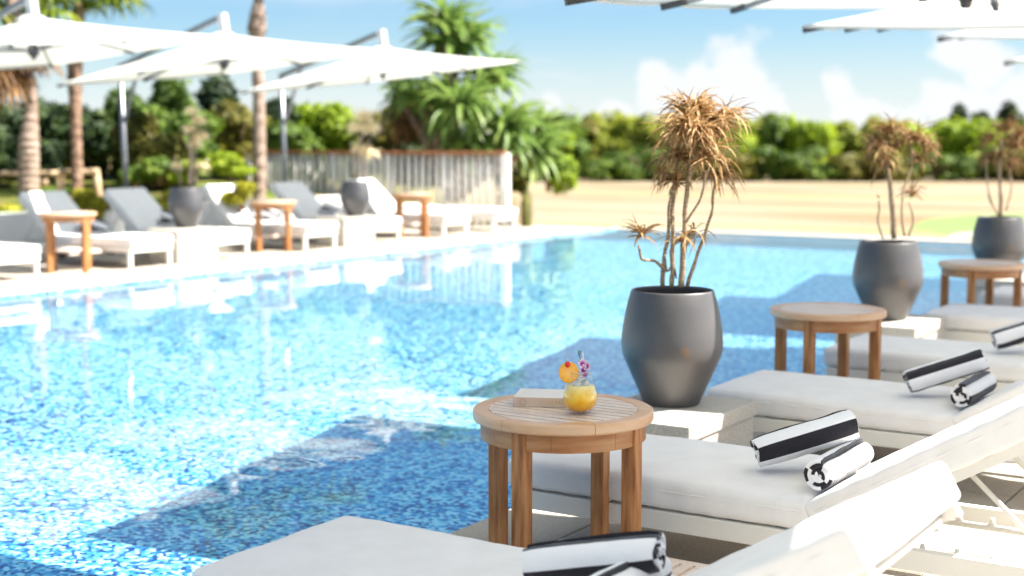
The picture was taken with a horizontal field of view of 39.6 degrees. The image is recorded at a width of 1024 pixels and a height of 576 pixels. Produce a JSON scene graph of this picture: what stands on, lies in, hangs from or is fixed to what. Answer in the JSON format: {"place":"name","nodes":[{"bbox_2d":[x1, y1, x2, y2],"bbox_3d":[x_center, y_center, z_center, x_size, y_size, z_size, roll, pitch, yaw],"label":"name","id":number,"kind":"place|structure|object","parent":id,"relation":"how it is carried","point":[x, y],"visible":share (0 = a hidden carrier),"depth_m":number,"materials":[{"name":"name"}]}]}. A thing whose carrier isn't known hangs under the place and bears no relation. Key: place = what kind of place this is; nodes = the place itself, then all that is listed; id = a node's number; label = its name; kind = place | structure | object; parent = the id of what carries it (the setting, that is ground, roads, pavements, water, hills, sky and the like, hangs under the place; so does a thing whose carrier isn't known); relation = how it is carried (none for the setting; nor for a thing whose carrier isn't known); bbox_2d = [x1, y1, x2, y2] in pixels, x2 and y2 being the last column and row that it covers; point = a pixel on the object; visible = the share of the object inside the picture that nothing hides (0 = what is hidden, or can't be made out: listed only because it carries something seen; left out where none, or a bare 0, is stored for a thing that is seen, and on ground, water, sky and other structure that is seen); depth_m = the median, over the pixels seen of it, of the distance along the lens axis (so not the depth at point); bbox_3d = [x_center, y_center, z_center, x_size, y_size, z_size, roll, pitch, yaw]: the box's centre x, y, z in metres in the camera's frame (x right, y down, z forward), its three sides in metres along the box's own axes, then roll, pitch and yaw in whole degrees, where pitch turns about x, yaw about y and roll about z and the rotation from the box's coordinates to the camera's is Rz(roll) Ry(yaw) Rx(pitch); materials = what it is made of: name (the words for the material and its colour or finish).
{"place":"outdoors","nodes":[
{"label":"outdoors","id":0,"kind":"place"},
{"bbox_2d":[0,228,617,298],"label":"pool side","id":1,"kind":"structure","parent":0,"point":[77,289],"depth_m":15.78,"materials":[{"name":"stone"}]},
{"bbox_2d":[0,229,1023,575],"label":"water","id":2,"kind":"structure","parent":0,"point":[182,427],"depth_m":8.78,"materials":[{"name":"blue liquid"}]},
{"bbox_2d":[0,157,1023,248],"bbox_3d":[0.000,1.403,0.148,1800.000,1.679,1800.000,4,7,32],"label":"ground","id":3,"kind":"structure","parent":0,"point":[828,207],"depth_m":46.41,"materials":[{"name":"sand"}]},
{"bbox_2d":[0,101,42,181],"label":"tree","id":4,"kind":"object","parent":3,"relation":"on","point":[10,125],"visible":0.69,"depth_m":22.68,"materials":[{"name":"green plant"}]},
{"bbox_2d":[7,96,69,181],"bbox_3d":[-8.136,-2.427,23.881,1.750,1.615,1.668,4,7,32],"label":"tree","id":5,"kind":"object","parent":3,"relation":"on","point":[53,153],"visible":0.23,"depth_m":23.73,"materials":[{"name":"green plant"}]},
{"bbox_2d":[0,0,84,196],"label":"palm tree","id":6,"kind":"object","parent":3,"relation":"on","point":[17,82],"visible":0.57,"depth_m":19.39,"materials":[{"name":"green plant"}]},
{"bbox_2d":[0,168,102,195],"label":"log fence","id":7,"kind":"object","parent":3,"relation":"on","point":[60,174],"visible":0.46,"depth_m":20.92,"materials":[{"name":"brown wood"}]},
{"bbox_2d":[0,0,158,196],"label":"palm tree","id":8,"kind":"object","parent":3,"relation":"on","point":[80,8],"visible":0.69,"depth_m":20.43,"materials":[{"name":"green plant"}]},
{"bbox_2d":[53,103,117,179],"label":"tree","id":9,"kind":"object","parent":3,"relation":"on","point":[98,125],"visible":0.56,"depth_m":24.37,"materials":[{"name":"green plant"}]},
{"bbox_2d":[113,164,148,187],"bbox_3d":[-5.713,-1.643,21.430,0.591,0.456,0.587,-2,6,-16],"label":"shrub","id":10,"kind":"object","parent":3,"relation":"on","point":[135,178],"visible":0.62,"depth_m":21.35,"materials":[{"name":"green plant"}]},
{"bbox_2d":[102,87,166,181],"bbox_3d":[-6.607,-2.562,25.076,1.242,1.941,1.052,0,6,-1],"label":"tree","id":11,"kind":"object","parent":3,"relation":"on","point":[111,104],"visible":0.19,"depth_m":24.79,"materials":[{"name":"green plant"}]},
{"bbox_2d":[106,109,200,188],"bbox_3d":[-5.987,-2.267,23.426,1.764,1.361,1.404,4,7,32],"label":"tree","id":12,"kind":"object","parent":3,"relation":"on","point":[145,136],"visible":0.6,"depth_m":22.98,"materials":[{"name":"green plant"}]},
{"bbox_2d":[136,156,176,185],"bbox_3d":[-5.426,-1.771,21.458,0.759,0.470,0.656,4,7,32],"label":"shrub","id":13,"kind":"object","parent":3,"relation":"on","point":[151,168],"visible":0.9,"depth_m":21.27,"materials":[{"name":"green plant"}]},
{"bbox_2d":[146,78,200,115],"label":"tree","id":14,"kind":"object","parent":3,"relation":"on","point":[171,96],"visible":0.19,"depth_m":25.77,"materials":[{"name":"green plant"}]},
{"bbox_2d":[141,108,225,187],"bbox_3d":[-5.623,-2.333,23.931,1.696,1.412,1.528,0,6,1],"label":"tree","id":15,"kind":"object","parent":3,"relation":"on","point":[176,122],"visible":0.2,"depth_m":23.71,"materials":[{"name":"green plant"}]},
{"bbox_2d":[0,195,370,242],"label":"planter wall","id":16,"kind":"structure","parent":3,"relation":"on","point":[15,225],"depth_m":17.95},
{"bbox_2d":[69,188,97,210],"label":"shrub","id":17,"kind":"object","parent":16,"relation":"on","point":[79,198],"visible":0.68,"depth_m":18.41,"materials":[{"name":"green plant"}]},
{"bbox_2d":[192,74,243,176],"bbox_3d":[-5.577,-2.987,27.007,1.312,2.238,1.106,4,7,32],"label":"tree","id":18,"kind":"object","parent":3,"relation":"on","point":[215,90],"visible":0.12,"depth_m":26.78,"materials":[{"name":"green plant"}]},
{"bbox_2d":[201,150,257,181],"bbox_3d":[-4.229,-1.831,21.390,0.990,0.488,0.735,6,8,43],"label":"shrub","id":19,"kind":"object","parent":3,"relation":"on","point":[230,165],"visible":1,"depth_m":21.26,"materials":[{"name":"green plant"}]},
{"bbox_2d":[204,99,271,180],"bbox_3d":[-5.070,-2.692,25.985,1.485,1.482,1.624,0,6,1],"label":"tree","id":20,"kind":"object","parent":3,"relation":"on","point":[234,135],"visible":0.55,"depth_m":25.49,"materials":[{"name":"green plant"}]},
{"bbox_2d":[218,181,257,210],"bbox_3d":[-3.565,-1.196,18.467,0.480,0.409,0.465,-2,6,-22],"label":"shrub","id":21,"kind":"object","parent":3,"relation":"on","point":[239,194],"visible":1,"depth_m":18.36,"materials":[{"name":"green plant"}]},
{"bbox_2d":[247,0,266,199],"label":"palm tree","id":22,"kind":"object","parent":3,"relation":"on","point":[256,27],"visible":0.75,"depth_m":21.91,"materials":[{"name":"brown plant"}]},
{"bbox_2d":[265,94,302,124],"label":"tree","id":23,"kind":"object","parent":3,"relation":"on","point":[272,108],"visible":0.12,"depth_m":26.50,"materials":[{"name":"green plant"}]},
{"bbox_2d":[265,119,328,183],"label":"tree","id":24,"kind":"object","parent":3,"relation":"on","point":[299,136],"visible":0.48,"depth_m":25.65,"materials":[{"name":"green plant"}]},
{"bbox_2d":[0,223,604,296],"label":"pool deck","id":25,"kind":"structure","parent":3,"relation":"on","point":[68,273],"depth_m":16.77,"materials":[{"name":"stone"}]},
{"bbox_2d":[0,243,40,278],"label":"sun lounger","id":26,"kind":"object","parent":25,"relation":"on","point":[11,253],"visible":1,"depth_m":14.07,"materials":[{"name":"beige metal"}]},
{"bbox_2d":[38,211,96,273],"bbox_3d":[-4.662,-0.482,14.954,0.588,0.626,0.588,4,7,32],"label":"round side table","id":27,"kind":"object","parent":25,"relation":"on","point":[52,218],"visible":1,"depth_m":14.78,"materials":[{"name":"brown wood"}]},
{"bbox_2d":[13,191,172,268],"bbox_3d":[-4.862,-0.653,15.777,1.949,0.793,1.128,4,7,32],"label":"sun lounger","id":28,"kind":"object","parent":25,"relation":"on","point":[68,238],"visible":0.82,"depth_m":15.77,"materials":[{"name":"beige metal"}]},
{"bbox_2d":[85,195,110,220],"bbox_3d":[-5.345,-1.001,18.484,0.327,0.426,0.487,1,6,9],"label":"shrub","id":29,"kind":"object","parent":25,"relation":"on","point":[99,205],"visible":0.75,"depth_m":18.34,"materials":[{"name":"green plant"}]},
{"bbox_2d":[0,0,223,68],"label":"cantilever umbrella","id":30,"kind":"object","parent":25,"relation":"on","point":[32,38],"visible":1,"depth_m":14.86,"materials":[{"name":"white fabric"}]},
{"bbox_2d":[99,188,249,256],"bbox_3d":[-4.196,-0.763,16.818,1.948,0.793,1.128,4,7,32],"label":"sun lounger","id":31,"kind":"object","parent":25,"relation":"on","point":[137,210],"visible":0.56,"depth_m":17.11,"materials":[{"name":"beige metal"}]},
{"bbox_2d":[147,226,217,263],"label":"stone plinth","id":32,"kind":"structure","parent":25,"relation":"on","point":[191,245],"depth_m":16.03,"materials":[{"name":"stone"}]},
{"bbox_2d":[167,104,210,227],"bbox_3d":[-3.683,-1.391,16.248,0.513,1.400,0.406,-1,6,-11],"label":"potted dracaena","id":33,"kind":"object","parent":32,"relation":"on","point":[186,206],"visible":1,"depth_m":16.18,"materials":[{"name":"ceramic"}]},
{"bbox_2d":[56,13,384,231],"bbox_3d":[-3.883,-1.901,17.571,3.721,2.901,2.780,4,7,32],"label":"cantilever umbrella","id":34,"kind":"object","parent":25,"relation":"on","point":[230,53],"visible":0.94,"depth_m":17.16,"materials":[{"name":"fabric"}]},
{"bbox_2d":[201,184,337,250],"bbox_3d":[-3.330,-0.905,18.168,1.949,0.792,1.128,4,7,32],"label":"sun lounger","id":35,"kind":"object","parent":25,"relation":"on","point":[231,216],"visible":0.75,"depth_m":18.14,"materials":[{"name":"beige metal"}]},
{"bbox_2d":[248,200,295,252],"bbox_3d":[-2.975,-0.770,17.681,0.588,0.626,0.588,4,7,32],"label":"round side table","id":36,"kind":"object","parent":25,"relation":"on","point":[286,206],"visible":1,"depth_m":17.49,"materials":[{"name":"brown wood"}]},
{"bbox_2d":[265,181,401,241],"bbox_3d":[-2.605,-1.024,19.300,1.949,0.792,1.128,4,7,32],"label":"sun lounger","id":37,"kind":"object","parent":25,"relation":"on","point":[307,205],"visible":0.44,"depth_m":19.60,"materials":[{"name":"fabric"}]},
{"bbox_2d":[316,215,374,246],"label":"stone plinth","id":38,"kind":"structure","parent":25,"relation":"on","point":[353,231],"depth_m":18.47,"materials":[{"name":"stone"}]},
{"bbox_2d":[340,106,382,216],"bbox_3d":[-1.968,-1.681,18.648,0.548,1.474,0.550,4,7,32],"label":"potted dracaena","id":39,"kind":"object","parent":38,"relation":"on","point":[355,197],"visible":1,"depth_m":18.56,"materials":[{"name":"ceramic"}]},
{"bbox_2d":[246,150,510,226],"bbox_3d":[-2.280,-1.665,23.465,4.849,1.196,0.154,2,6,22],"label":"picket fence","id":40,"kind":"object","parent":25,"relation":"on","point":[504,179],"visible":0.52,"depth_m":23.12,"materials":[{"name":"wood"}]},
{"bbox_2d":[240,30,519,219],"bbox_3d":[-2.201,-2.178,20.197,3.721,2.901,2.780,4,7,32],"label":"cantilever umbrella","id":41,"kind":"object","parent":25,"relation":"on","point":[389,63],"visible":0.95,"depth_m":19.59,"materials":[{"name":"fabric"}]},
{"bbox_2d":[347,179,468,236],"bbox_3d":[-1.729,-1.168,20.668,1.949,0.792,1.128,4,7,32],"label":"sun lounger","id":42,"kind":"object","parent":25,"relation":"on","point":[382,203],"visible":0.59,"depth_m":20.62,"materials":[{"name":"fabric"}]},
{"bbox_2d":[391,193,432,238],"bbox_3d":[-1.416,-1.026,20.114,0.588,0.626,0.588,4,7,32],"label":"round side table","id":43,"kind":"object","parent":25,"relation":"on","point":[422,198],"visible":0.98,"depth_m":19.95,"materials":[{"name":"brown wood"}]},
{"bbox_2d":[403,203,516,231],"bbox_3d":[-1.062,-1.073,21.800,2.024,0.365,1.128,4,7,32],"label":"sun lounger","id":44,"kind":"object","parent":25,"relation":"on","point":[492,214],"visible":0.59,"depth_m":21.50,"materials":[{"name":"beige metal"}]},
{"bbox_2d":[294,100,350,184],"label":"tree","id":45,"kind":"object","parent":3,"relation":"on","point":[308,110],"visible":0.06,"depth_m":27.76,"materials":[{"name":"green plant"}]},
{"bbox_2d":[309,101,384,178],"bbox_3d":[-2.895,-2.784,26.966,1.373,1.507,1.839,8,10,53],"label":"tree","id":46,"kind":"object","parent":3,"relation":"on","point":[329,120],"visible":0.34,"depth_m":26.60,"materials":[{"name":"green plant"}]},
{"bbox_2d":[352,103,436,192],"bbox_3d":[-2.045,-2.580,25.959,1.666,1.830,1.490,4,7,32],"label":"tree","id":47,"kind":"object","parent":3,"relation":"on","point":[376,142],"visible":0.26,"depth_m":25.65,"materials":[{"name":"green plant"}]},
{"bbox_2d":[382,134,462,188],"bbox_3d":[-1.355,-2.291,25.687,2.160,1.146,2.396,4,7,32],"label":"shrub","id":48,"kind":"object","parent":3,"relation":"on","point":[413,148],"visible":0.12,"depth_m":25.21,"materials":[{"name":"green plant"}]},
{"bbox_2d":[367,0,585,202],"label":"pandanus tree","id":49,"kind":"object","parent":3,"relation":"on","point":[449,103],"visible":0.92,"depth_m":23.67,"materials":[{"name":"green plant"}]},
{"bbox_2d":[496,167,530,199],"bbox_3d":[0.061,-1.616,24.431,0.637,1.196,0.824,4,7,32],"label":"shrub","id":50,"kind":"object","parent":3,"relation":"on","point":[519,185],"visible":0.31,"depth_m":24.29,"materials":[{"name":"green plant"}]},
{"bbox_2d":[527,131,579,195],"bbox_3d":[0.728,-2.392,26.923,1.112,1.339,0.920,1,6,10],"label":"shrub","id":51,"kind":"object","parent":3,"relation":"on","point":[566,176],"visible":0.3,"depth_m":26.84,"materials":[{"name":"green plant"}]},
{"bbox_2d":[547,105,590,162],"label":"bush","id":52,"kind":"object","parent":3,"relation":"on","point":[579,153],"visible":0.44,"depth_m":76.73,"materials":[{"name":"green plant"}]},
{"bbox_2d":[574,118,602,175],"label":"bush","id":53,"kind":"object","parent":3,"relation":"on","point":[592,129],"visible":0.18,"depth_m":79.22,"materials":[{"name":"green plant"}]},
{"bbox_2d":[578,158,612,180],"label":"shrub","id":54,"kind":"object","parent":3,"relation":"on","point":[589,170],"visible":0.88,"depth_m":73.56,"materials":[{"name":"green plant"}]},
{"bbox_2d":[579,110,616,172],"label":"bush","id":55,"kind":"object","parent":3,"relation":"on","point":[601,143],"visible":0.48,"depth_m":79.54,"materials":[{"name":"green plant"}]},
{"bbox_2d":[592,150,644,181],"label":"shrub","id":56,"kind":"object","parent":3,"relation":"on","point":[625,171],"visible":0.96,"depth_m":73.83,"materials":[{"name":"green plant"}]},
{"bbox_2d":[610,114,635,156],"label":"bush","id":57,"kind":"object","parent":3,"relation":"on","point":[624,142],"visible":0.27,"depth_m":79.72,"materials":[{"name":"green plant"}]},
{"bbox_2d":[617,144,664,180],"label":"tree","id":58,"kind":"object","parent":3,"relation":"on","point":[642,159],"visible":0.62,"depth_m":74.41,"materials":[{"name":"green plant"}]},
{"bbox_2d":[631,110,670,178],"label":"bush","id":59,"kind":"object","parent":3,"relation":"on","point":[640,136],"visible":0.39,"depth_m":75.84,"materials":[{"name":"green plant"}]},
{"bbox_2d":[710,144,762,179],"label":"shrub","id":60,"kind":"object","parent":3,"relation":"on","point":[743,162],"visible":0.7,"depth_m":73.48,"materials":[{"name":"green plant"}]},
{"bbox_2d":[450,330,1023,575],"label":"pool deck","id":61,"kind":"structure","parent":3,"relation":"on","point":[1003,482],"depth_m":5.07,"materials":[{"name":"stone"}]},
{"bbox_2d":[473,393,653,547],"bbox_3d":[0.155,0.655,4.357,0.550,0.585,0.550,4,7,32],"label":"round side table","id":62,"kind":"object","parent":61,"relation":"on","point":[603,427],"visible":0.89,"depth_m":4.20,"materials":[{"name":"brown wood"}]},
{"bbox_2d":[513,388,566,407],"bbox_3d":[0.122,0.341,4.409,0.215,0.029,0.154,1,6,8],"label":"book","id":63,"kind":"object","parent":62,"relation":"on","point":[523,397],"visible":0.81,"depth_m":4.35,"materials":[{"name":"paper"}]},
{"bbox_2d":[559,349,596,411],"bbox_3d":[0.203,0.277,4.233,0.105,0.195,0.105,4,7,32],"label":"cocktail glass","id":64,"kind":"object","parent":62,"relation":"on","point":[580,394],"visible":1,"depth_m":4.21,"materials":[{"name":"yellow"}]},
{"bbox_2d":[192,462,962,575],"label":"sun lounger","id":65,"kind":"object","parent":61,"relation":"on","point":[876,532],"visible":0.82,"depth_m":3.21,"materials":[{"name":"beige metal"}]},
{"bbox_2d":[522,530,665,575],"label":"rolled towel","id":66,"kind":"object","parent":65,"relation":"on","point":[644,551],"visible":0.96,"depth_m":3.26,"materials":[{"name":"fabric"}]},
{"bbox_2d":[591,556,671,575],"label":"rolled towel","id":67,"kind":"object","parent":65,"relation":"on","point":[621,569],"visible":0.44,"depth_m":3.20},
{"bbox_2d":[628,394,756,509],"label":"stone plinth","id":68,"kind":"structure","parent":61,"relation":"on","point":[720,419],"depth_m":5.53,"materials":[{"name":"stone"}]},
{"bbox_2d":[616,86,763,407],"bbox_3d":[0.724,-0.184,5.724,0.469,1.284,0.702,4,7,32],"label":"potted dracaena","id":69,"kind":"object","parent":68,"relation":"on","point":[672,341],"visible":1,"depth_m":5.59,"materials":[{"name":"ceramic"}]},
{"bbox_2d":[508,394,1023,575],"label":"sun lounger","id":70,"kind":"object","parent":61,"relation":"on","point":[721,491],"visible":0.67,"depth_m":4.37,"materials":[{"name":"fabric"}]},
{"bbox_2d":[750,410,859,466],"bbox_3d":[0.930,0.477,4.508,0.338,0.100,0.123,-18,5,5],"label":"rolled towel","id":71,"kind":"object","parent":70,"relation":"on","point":[791,442],"visible":1,"depth_m":4.46,"materials":[{"name":"fabric"}]},
{"bbox_2d":[804,438,873,489],"bbox_3d":[1.016,0.541,4.408,0.096,0.102,0.393,4,7,32],"label":"rolled towel","id":72,"kind":"object","parent":70,"relation":"on","point":[831,467],"visible":1,"depth_m":4.31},
{"bbox_2d":[564,0,1023,13],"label":"cantilever umbrella","id":73,"kind":"object","parent":61,"relation":"on","point":[735,6],"visible":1,"depth_m":7.99,"materials":[{"name":"fabric"}]},
{"bbox_2d":[770,302,886,428],"bbox_3d":[1.520,0.389,6.876,0.550,0.585,0.550,4,7,32],"label":"round side table","id":74,"kind":"object","parent":61,"relation":"on","point":[809,320],"visible":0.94,"depth_m":6.72,"materials":[{"name":"brown wood"}]},
{"bbox_2d":[705,370,1023,462],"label":"sun lounger","id":75,"kind":"object","parent":61,"relation":"on","point":[885,411],"visible":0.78,"depth_m":5.83,"materials":[{"name":"fabric"}]},
{"bbox_2d":[902,348,989,392],"bbox_3d":[1.778,0.337,5.830,0.336,0.098,0.122,-18,5,5],"label":"rolled towel","id":76,"kind":"object","parent":75,"relation":"on","point":[944,371],"visible":1,"depth_m":5.78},
{"bbox_2d":[950,371,996,406],"bbox_3d":[1.859,0.404,5.725,0.099,0.100,0.393,4,7,32],"label":"rolled towel","id":77,"kind":"object","parent":75,"relation":"on","point":[972,389],"visible":1,"depth_m":5.60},
{"bbox_2d":[835,314,946,371],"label":"stone plinth","id":78,"kind":"structure","parent":61,"relation":"on","point":[921,326],"depth_m":8.19,"materials":[{"name":"stone"}]},
{"bbox_2d":[852,112,942,320],"bbox_3d":[2.278,-0.437,8.362,0.550,1.234,0.457,-1,6,-8],"label":"potted dracaena","id":79,"kind":"object","parent":78,"relation":"on","point":[887,275],"visible":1,"depth_m":8.27,"materials":[{"name":"ceramic"}]},
{"bbox_2d":[802,6,1023,32],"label":"cantilever umbrella","id":80,"kind":"object","parent":61,"relation":"on","point":[976,18],"visible":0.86,"depth_m":8.95,"materials":[{"name":"fabric"}]},
{"bbox_2d":[823,334,1023,391],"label":"sun lounger","id":81,"kind":"object","parent":61,"relation":"on","point":[900,355],"visible":0.55,"depth_m":7.12,"materials":[{"name":"fabric"}]},
{"bbox_2d":[989,320,1023,349],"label":"rolled towel","id":82,"kind":"object","parent":81,"relation":"on","point":[1007,336],"visible":1,"depth_m":6.98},
{"bbox_2d":[924,303,1023,345],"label":"sun lounger","id":83,"kind":"object","parent":61,"relation":"on","point":[977,321],"visible":0.72,"depth_m":8.61,"materials":[{"name":"fabric"}]},
{"bbox_2d":[937,29,1023,41],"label":"cantilever umbrella","id":84,"kind":"object","parent":61,"relation":"on","point":[1013,34],"visible":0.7,"depth_m":11.74,"materials":[{"name":"fabric"}]},
{"bbox_2d":[938,259,1023,332],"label":"round side table","id":85,"kind":"object","parent":61,"relation":"on","point":[973,270],"visible":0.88,"depth_m":9.25,"materials":[{"name":"brown wood"}]},
{"bbox_2d":[975,274,1023,303],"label":"stone plinth","id":86,"kind":"structure","parent":61,"relation":"on","point":[980,285],"depth_m":10.74,"materials":[{"name":"stone"}]},
{"bbox_2d":[971,107,1023,261],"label":"potted dracaena","id":87,"kind":"object","parent":86,"relation":"on","point":[999,236],"visible":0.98,"depth_m":10.82,"materials":[{"name":"ceramic"}]},
{"bbox_2d":[979,286,1023,306],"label":"sun lounger","id":88,"kind":"object","parent":61,"relation":"on","point":[1003,295],"visible":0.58,"depth_m":9.78,"materials":[{"name":"fabric"}]},
{"bbox_2d":[714,120,766,179],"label":"bush","id":89,"kind":"object","parent":3,"relation":"on","point":[751,142],"visible":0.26,"depth_m":76.81,"materials":[{"name":"green plant"}]},
{"bbox_2d":[741,145,783,181],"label":"shrub","id":90,"kind":"object","parent":3,"relation":"on","point":[766,154],"visible":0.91,"depth_m":73.92,"materials":[{"name":"green plant"}]},
{"bbox_2d":[755,112,799,179],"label":"bush","id":91,"kind":"object","parent":3,"relation":"on","point":[773,130],"visible":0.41,"depth_m":76.97,"materials":[{"name":"green plant"}]},
{"bbox_2d":[767,151,801,181],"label":"shrub","id":92,"kind":"object","parent":3,"relation":"on","point":[782,157],"visible":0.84,"depth_m":73.84,"materials":[{"name":"green plant"}]},
{"bbox_2d":[607,227,971,242],"bbox_3d":[5.339,-0.296,20.561,8.900,0.860,0.280,4,7,32],"label":"pool lip","id":93,"kind":"object","parent":3,"relation":"on","point":[834,236],"visible":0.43,"depth_m":21.01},
{"bbox_2d":[783,145,828,181],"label":"shrub","id":94,"kind":"object","parent":3,"relation":"on","point":[805,159],"visible":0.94,"depth_m":73.80,"materials":[{"name":"green plant"}]},
{"bbox_2d":[783,116,843,179],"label":"bush","id":95,"kind":"object","parent":3,"relation":"on","point":[808,133],"visible":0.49,"depth_m":76.42,"materials":[{"name":"green plant"}]},
{"bbox_2d":[833,119,864,170],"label":"bush","id":96,"kind":"object","parent":3,"relation":"on","point":[846,131],"visible":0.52,"depth_m":79.08,"materials":[{"name":"green plant"}]},
{"bbox_2d":[825,152,886,181],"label":"shrub","id":97,"kind":"object","parent":3,"relation":"on","point":[853,168],"visible":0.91,"depth_m":73.74,"materials":[{"name":"green plant"}]},
{"bbox_2d":[853,148,922,181],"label":"shrub","id":98,"kind":"object","parent":3,"relation":"on","point":[899,171],"visible":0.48,"depth_m":73.50,"materials":[{"name":"green plant"}]},
{"bbox_2d":[917,151,962,181],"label":"shrub","id":99,"kind":"object","parent":3,"relation":"on","point":[936,172],"visible":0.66,"depth_m":74.30,"materials":[{"name":"green plant"}]},
{"bbox_2d":[929,120,963,170],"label":"bush","id":100,"kind":"object","parent":3,"relation":"on","point":[946,131],"visible":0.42,"depth_m":77.95,"materials":[{"name":"green plant"}]},
{"bbox_2d":[949,153,984,180],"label":"shrub","id":101,"kind":"object","parent":3,"relation":"on","point":[966,165],"visible":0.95,"depth_m":73.85,"materials":[{"name":"green plant"}]},
{"bbox_2d":[913,214,1023,237],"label":"green grass","id":102,"kind":"structure","parent":3,"relation":"on","point":[949,226],"depth_m":37.20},
{"bbox_2d":[948,117,994,170],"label":"bush","id":103,"kind":"object","parent":3,"relation":"on","point":[969,135],"visible":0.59,"depth_m":76.97,"materials":[{"name":"green plant"}]},
{"bbox_2d":[995,100,1023,126],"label":"dark tree","id":104,"kind":"object","parent":3,"relation":"on","point":[1004,112],"visible":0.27,"depth_m":91.30,"materials":[{"name":"green plant"}]},
{"bbox_2d":[0,0,1023,132],"label":"sky","id":105,"kind":"structure","parent":0,"point":[587,57],"materials":[{"name":"blue"}]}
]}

